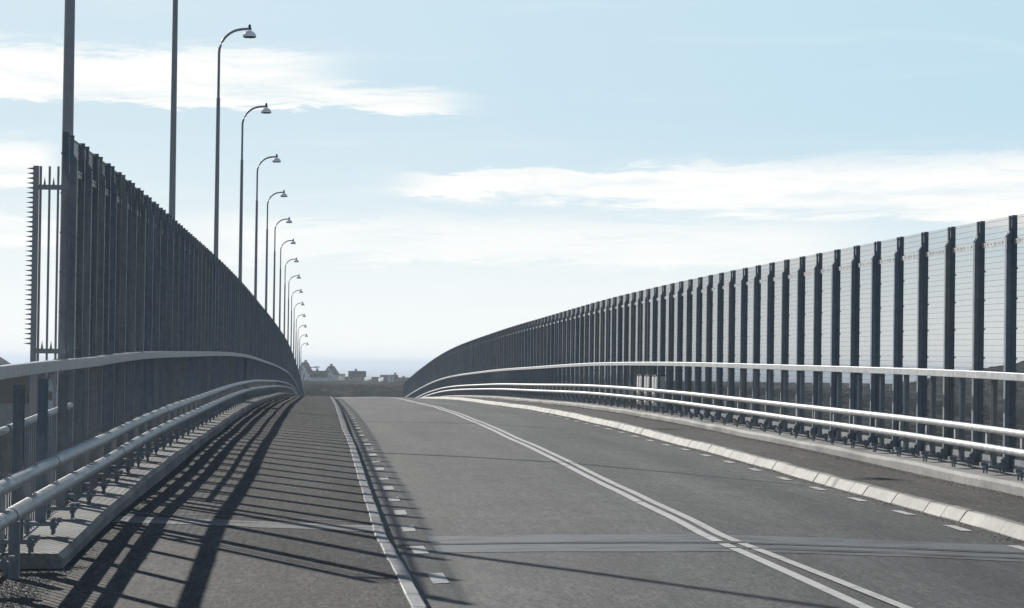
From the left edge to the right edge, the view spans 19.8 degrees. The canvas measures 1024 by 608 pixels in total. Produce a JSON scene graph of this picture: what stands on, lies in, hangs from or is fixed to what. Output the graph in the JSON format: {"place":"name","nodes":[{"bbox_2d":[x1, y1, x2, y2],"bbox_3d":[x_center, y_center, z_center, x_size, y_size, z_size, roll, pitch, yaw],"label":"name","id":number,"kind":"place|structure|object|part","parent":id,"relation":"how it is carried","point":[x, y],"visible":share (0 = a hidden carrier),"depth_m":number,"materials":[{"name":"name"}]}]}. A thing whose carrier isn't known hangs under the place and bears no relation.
{"place":"outdoors","nodes":[
{"label":"outdoors","id":0,"kind":"place"},
{"bbox_2d":[0,567,411,607],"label":"footway","id":1,"kind":"structure","parent":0,"point":[116,588],"depth_m":22.83,"materials":[{"name":"concrete"}]},
{"bbox_2d":[0,428,236,607],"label":"shoulder gravel","id":2,"kind":"structure","parent":1,"relation":"on","point":[71,567],"depth_m":23.20,"materials":[{"name":"grey gravel"}]},
{"bbox_2d":[339,423,403,606],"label":"kerb grit","id":3,"kind":"object","parent":1,"relation":"on","point":[372,536],"visible":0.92,"depth_m":29.12,"materials":[{"name":"grey gravel"}]},
{"bbox_2d":[65,395,395,575],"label":"footway","id":4,"kind":"structure","parent":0,"point":[269,486],"depth_m":32.34,"materials":[{"name":"concrete"}]},
{"bbox_2d":[5,359,929,383],"bbox_3d":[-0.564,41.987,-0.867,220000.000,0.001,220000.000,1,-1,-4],"label":"sea","id":5,"kind":"structure","parent":0,"point":[399,370],"depth_m":20004.67,"materials":[{"name":"blue liquid"}]},
{"bbox_2d":[0,357,1023,478],"bbox_3d":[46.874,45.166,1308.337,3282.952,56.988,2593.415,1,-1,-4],"label":"terrain","id":6,"kind":"structure","parent":0,"point":[346,387],"depth_m":1014.17,"materials":[{"name":"plant"}]},
{"bbox_2d":[0,364,56,435],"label":"house","id":7,"kind":"structure","parent":6,"relation":"on","point":[6,401],"depth_m":509.35,"materials":[{"name":"grey tile"}]},
{"bbox_2d":[47,375,56,435],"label":"house","id":8,"kind":"structure","parent":6,"relation":"on","point":[50,390],"depth_m":504.74,"materials":[{"name":"grey tile"}]},
{"bbox_2d":[48,391,52,399],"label":"window","id":9,"kind":"structure","parent":8,"relation":"in","point":[50,393],"depth_m":504.64,"materials":[{"name":"glass"}]},
{"bbox_2d":[298,360,311,379],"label":"house","id":10,"kind":"structure","parent":6,"relation":"on","point":[305,365],"depth_m":1591.64,"materials":[{"name":"tile"}]},
{"bbox_2d":[303,366,318,389],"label":"road lamp","id":11,"kind":"object","parent":6,"relation":"on","point":[303,374],"visible":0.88,"depth_m":476.67,"materials":[{"name":"grey metal"}]},
{"bbox_2d":[305,374,320,395],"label":"road lamp","id":12,"kind":"object","parent":6,"relation":"on","point":[305,381],"visible":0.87,"depth_m":510.53,"materials":[{"name":"grey metal"}]},
{"bbox_2d":[310,368,327,380],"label":"house","id":13,"kind":"structure","parent":6,"relation":"on","point":[323,376],"depth_m":1553.01,"materials":[{"name":"tile"}]},
{"bbox_2d":[325,364,339,379],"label":"house","id":14,"kind":"structure","parent":6,"relation":"on","point":[333,372],"depth_m":1593.20,"materials":[{"name":"tile"}]},
{"bbox_2d":[339,374,344,379],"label":"house","id":15,"kind":"structure","parent":6,"relation":"on","point":[341,376],"depth_m":1603.85,"materials":[{"name":"tile"}]},
{"bbox_2d":[348,369,365,380],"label":"house","id":16,"kind":"structure","parent":6,"relation":"on","point":[355,375],"depth_m":1583.85,"materials":[{"name":"grey tile"}]},
{"bbox_2d":[364,375,371,381],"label":"shed","id":17,"kind":"structure","parent":6,"relation":"on","point":[367,378],"depth_m":1538.44,"materials":[{"name":"metal"}]},
{"bbox_2d":[380,373,397,381],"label":"house","id":18,"kind":"structure","parent":6,"relation":"on","point":[385,377],"depth_m":1585.61,"materials":[{"name":"tile"}]},
{"bbox_2d":[388,374,393,381],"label":"house","id":19,"kind":"structure","parent":6,"relation":"on","point":[391,378],"depth_m":1566.57,"materials":[{"name":"tile"}]},
{"bbox_2d":[399,376,408,381],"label":"house","id":20,"kind":"structure","parent":6,"relation":"on","point":[403,379],"depth_m":1582.37,"materials":[{"name":"grey tile"}]},
{"bbox_2d":[0,0,1023,369],"label":"sky","id":21,"kind":"structure","parent":0,"point":[452,173],"materials":[{"name":"blue"}]},
{"bbox_2d":[334,397,1023,607],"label":"road","id":22,"kind":"structure","parent":0,"point":[480,505],"depth_m":31.28,"materials":[{"name":"grey asphalt"}]},
{"bbox_2d":[329,396,426,607],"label":"kerb","id":23,"kind":"structure","parent":22,"relation":"on","point":[412,594],"depth_m":29.05,"materials":[{"name":"grey concrete"}]},
{"bbox_2d":[421,397,1023,540],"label":"kerb","id":24,"kind":"structure","parent":22,"relation":"on","point":[1004,526],"depth_m":42.27,"materials":[{"name":"concrete"}]},
{"bbox_2d":[504,406,1023,543],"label":"gutter grit","id":25,"kind":"object","parent":22,"relation":"on","point":[960,523],"visible":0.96,"depth_m":38.49,"materials":[{"name":"grey gravel"}]},
{"bbox_2d":[463,397,1023,523],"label":"footway","id":26,"kind":"structure","parent":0,"point":[1003,506],"depth_m":45.16,"materials":[{"name":"concrete"}]},
{"bbox_2d":[517,401,1023,501],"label":"footway grit","id":27,"kind":"object","parent":26,"relation":"on","point":[928,477],"visible":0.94,"depth_m":49.85,"materials":[{"name":"grey gravel"}]},
{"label":"bridge deck","id":28,"kind":"structure","parent":0,"visible":0},
{"bbox_2d":[0,393,293,568],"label":"plinth","id":29,"kind":"structure","parent":28,"relation":"on","point":[67,542],"depth_m":31.55,"materials":[{"name":"concrete"}]},
{"bbox_2d":[0,402,73,557],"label":"barred infill railing","id":30,"kind":"object","parent":29,"relation":"on","point":[7,429],"visible":0.36,"depth_m":26.56,"materials":[{"name":"metal"}]},
{"bbox_2d":[56,0,74,429],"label":"street lamp","id":31,"kind":"object","parent":29,"relation":"on","point":[68,75],"visible":0.2,"depth_m":36.89,"materials":[{"name":"white metal"}]},
{"bbox_2d":[0,351,300,579],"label":"bridge railing","id":32,"kind":"object","parent":29,"relation":"on","point":[208,385],"visible":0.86,"depth_m":34.02,"materials":[{"name":"metal"}]},
{"bbox_2d":[169,0,177,218],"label":"street lamp","id":33,"kind":"object","parent":29,"relation":"on","point":[172,179],"visible":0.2,"depth_m":62.21,"materials":[{"name":"white metal"}]},
{"bbox_2d":[56,132,304,498],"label":"screen","id":34,"kind":"object","parent":29,"relation":"on","point":[168,283],"visible":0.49,"depth_m":41.03,"materials":[{"name":"metal"}]},
{"bbox_2d":[23,166,68,462],"bbox_3d":[-4.914,0.277,30.853,0.445,3.461,0.077,1,-1,-4],"label":"spiked barrier","id":35,"kind":"object","parent":34,"relation":"attached to","point":[38,187],"visible":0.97,"depth_m":30.85,"materials":[{"name":"grey metal"}]},
{"bbox_2d":[214,24,255,256],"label":"street lamp","id":36,"kind":"object","parent":29,"relation":"on","point":[249,33],"visible":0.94,"depth_m":87.51,"materials":[{"name":"white metal"}]},
{"bbox_2d":[238,103,270,280],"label":"street lamp","id":37,"kind":"object","parent":29,"relation":"on","point":[265,110],"visible":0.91,"depth_m":112.80,"materials":[{"name":"white metal"}]},
{"bbox_2d":[254,154,280,299],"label":"street lamp","id":38,"kind":"object","parent":29,"relation":"on","point":[276,159],"visible":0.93,"depth_m":138.08,"materials":[{"name":"white metal"}]},
{"bbox_2d":[265,190,287,311],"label":"street lamp","id":39,"kind":"object","parent":29,"relation":"on","point":[283,194],"visible":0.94,"depth_m":163.35,"materials":[{"name":"white metal"}]},
{"bbox_2d":[273,217,291,321],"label":"street lamp","id":40,"kind":"object","parent":29,"relation":"on","point":[288,220],"visible":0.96,"depth_m":188.61,"materials":[{"name":"white metal"}]},
{"bbox_2d":[279,239,295,328],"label":"street lamp","id":41,"kind":"object","parent":29,"relation":"on","point":[293,242],"visible":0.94,"depth_m":213.89,"materials":[{"name":"white metal"}]},
{"bbox_2d":[283,257,298,335],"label":"street lamp","id":42,"kind":"object","parent":29,"relation":"on","point":[296,260],"visible":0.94,"depth_m":239.18,"materials":[{"name":"white metal"}]},
{"bbox_2d":[287,274,300,343],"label":"street lamp","id":43,"kind":"object","parent":29,"relation":"on","point":[298,277],"visible":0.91,"depth_m":264.43,"materials":[{"name":"white metal"}]},
{"bbox_2d":[290,290,302,349],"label":"street lamp","id":44,"kind":"object","parent":29,"relation":"on","point":[300,291],"visible":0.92,"depth_m":289.70,"materials":[{"name":"white metal"}]},
{"bbox_2d":[293,302,303,354],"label":"street lamp","id":45,"kind":"object","parent":29,"relation":"on","point":[294,326],"visible":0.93,"depth_m":314.99,"materials":[{"name":"white metal"}]},
{"bbox_2d":[295,314,305,360],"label":"street lamp","id":46,"kind":"object","parent":29,"relation":"on","point":[296,334],"visible":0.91,"depth_m":340.26,"materials":[{"name":"white metal"}]},
{"bbox_2d":[297,324,306,366],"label":"street lamp","id":47,"kind":"object","parent":29,"relation":"on","point":[297,345],"visible":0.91,"depth_m":365.50,"materials":[{"name":"white metal"}]},
{"bbox_2d":[299,334,307,373],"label":"street lamp","id":48,"kind":"object","parent":29,"relation":"on","point":[299,352],"visible":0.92,"depth_m":390.75,"materials":[{"name":"white metal"}]},
{"bbox_2d":[439,395,1023,496],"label":"plinth","id":49,"kind":"structure","parent":28,"relation":"on","point":[992,479],"depth_m":49.83,"materials":[{"name":"concrete"}]},
{"bbox_2d":[637,374,647,409],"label":"equipment cabinet","id":50,"kind":"object","parent":49,"relation":"on","point":[639,378],"visible":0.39,"depth_m":85.53,"materials":[{"name":"metal"}]},
{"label":"cabinet door","id":51,"kind":"part","parent":50,"relation":"part of","materials":[{"name":"paint"}]},
{"bbox_2d":[644,374,655,410],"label":"equipment cabinet","id":52,"kind":"object","parent":49,"relation":"on","point":[646,380],"visible":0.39,"depth_m":83.57,"materials":[{"name":"metal"}]},
{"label":"cabinet door","id":53,"kind":"part","parent":52,"relation":"part of","materials":[{"name":"paint"}]},
{"bbox_2d":[652,375,665,411],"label":"equipment cabinet","id":54,"kind":"object","parent":49,"relation":"on","point":[654,381],"visible":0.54,"depth_m":81.11,"materials":[{"name":"metal"}]},
{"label":"cabinet door","id":55,"kind":"part","parent":54,"relation":"part of","materials":[{"name":"paint"}]},
{"bbox_2d":[403,214,1023,470],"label":"screen","id":56,"kind":"object","parent":49,"relation":"on","point":[521,345],"visible":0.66,"depth_m":58.72,"materials":[{"name":"metal"}]},
{"bbox_2d":[405,362,1023,480],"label":"bridge railing","id":57,"kind":"object","parent":49,"relation":"on","point":[990,446],"visible":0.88,"depth_m":57.79,"materials":[{"name":"metal"}]}
]}

